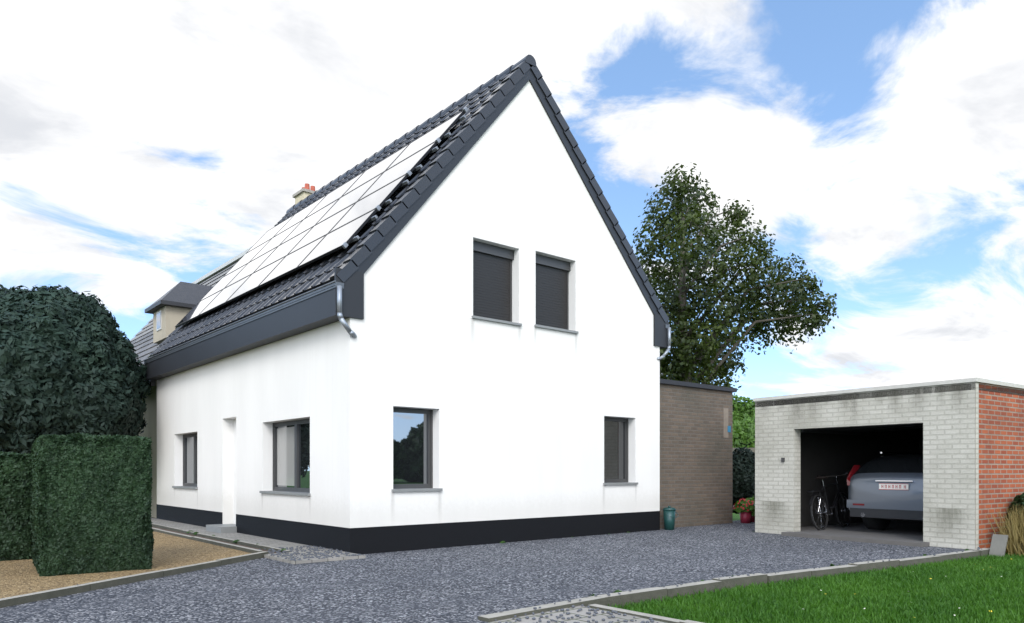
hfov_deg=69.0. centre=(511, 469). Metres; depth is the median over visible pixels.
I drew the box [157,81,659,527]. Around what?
house walls
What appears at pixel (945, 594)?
lawn
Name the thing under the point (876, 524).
car wheels
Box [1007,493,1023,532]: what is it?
bush
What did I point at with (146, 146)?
sky
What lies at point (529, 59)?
ridge tiles
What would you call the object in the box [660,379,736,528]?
brick wall
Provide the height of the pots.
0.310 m
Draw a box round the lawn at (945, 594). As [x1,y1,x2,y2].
[608,552,1023,622]
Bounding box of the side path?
[151,518,364,563]
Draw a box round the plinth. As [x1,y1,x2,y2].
[156,504,659,553]
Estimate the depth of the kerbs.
8.06 m
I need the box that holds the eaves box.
[145,267,668,379]
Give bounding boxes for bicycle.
[807,472,850,529]
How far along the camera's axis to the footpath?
6.10 m
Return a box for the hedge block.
[29,433,153,576]
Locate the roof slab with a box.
[151,69,659,356]
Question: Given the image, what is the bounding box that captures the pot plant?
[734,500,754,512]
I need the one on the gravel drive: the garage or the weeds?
the weeds
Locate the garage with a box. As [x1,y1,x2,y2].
[753,378,1023,549]
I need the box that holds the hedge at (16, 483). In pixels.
[0,451,32,560]
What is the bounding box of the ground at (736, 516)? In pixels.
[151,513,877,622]
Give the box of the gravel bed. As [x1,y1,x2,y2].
[0,531,250,598]
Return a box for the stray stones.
[77,545,979,622]
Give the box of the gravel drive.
[0,520,969,622]
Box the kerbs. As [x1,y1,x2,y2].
[0,523,989,622]
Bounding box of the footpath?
[489,605,667,622]
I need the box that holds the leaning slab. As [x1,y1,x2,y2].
[989,534,1007,556]
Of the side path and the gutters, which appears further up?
the gutters
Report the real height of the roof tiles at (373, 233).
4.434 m
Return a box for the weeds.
[187,530,968,595]
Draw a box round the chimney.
[292,183,314,204]
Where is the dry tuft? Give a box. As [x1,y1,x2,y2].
[986,504,1023,556]
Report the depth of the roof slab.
12.59 m
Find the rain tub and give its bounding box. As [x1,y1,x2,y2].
[663,506,678,529]
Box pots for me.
[739,511,754,522]
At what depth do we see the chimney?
19.61 m
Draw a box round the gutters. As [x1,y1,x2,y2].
[143,280,670,363]
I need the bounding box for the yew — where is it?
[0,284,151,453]
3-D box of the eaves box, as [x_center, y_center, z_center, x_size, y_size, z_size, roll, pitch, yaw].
[-2.829,-2.651,16.586,7.436,0.967,9.888,0,0,-40]
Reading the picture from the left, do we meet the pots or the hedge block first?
the hedge block
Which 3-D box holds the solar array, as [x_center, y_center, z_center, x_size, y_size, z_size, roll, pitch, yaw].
[-4.350,-4.703,15.009,2.329,2.810,8.615,0,0,-40]
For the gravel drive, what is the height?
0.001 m
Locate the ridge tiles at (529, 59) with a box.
[286,54,535,212]
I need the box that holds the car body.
[848,453,922,520]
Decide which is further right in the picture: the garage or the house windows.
the garage
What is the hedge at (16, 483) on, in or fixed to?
on the gravel bed
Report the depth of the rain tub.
15.02 m
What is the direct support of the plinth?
on the gravel drive
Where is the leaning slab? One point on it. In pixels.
(998, 544)
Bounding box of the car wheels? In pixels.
[862,517,889,529]
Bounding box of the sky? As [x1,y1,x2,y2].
[0,0,1023,401]
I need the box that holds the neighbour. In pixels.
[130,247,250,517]
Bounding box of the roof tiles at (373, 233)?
[148,61,668,357]
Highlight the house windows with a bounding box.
[172,240,637,532]
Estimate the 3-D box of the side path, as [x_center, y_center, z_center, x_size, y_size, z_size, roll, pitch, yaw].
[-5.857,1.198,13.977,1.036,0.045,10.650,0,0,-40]
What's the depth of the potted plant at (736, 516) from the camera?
20.65 m
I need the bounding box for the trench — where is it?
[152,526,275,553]
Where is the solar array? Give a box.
[175,107,467,327]
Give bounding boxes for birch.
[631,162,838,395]
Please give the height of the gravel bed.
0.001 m

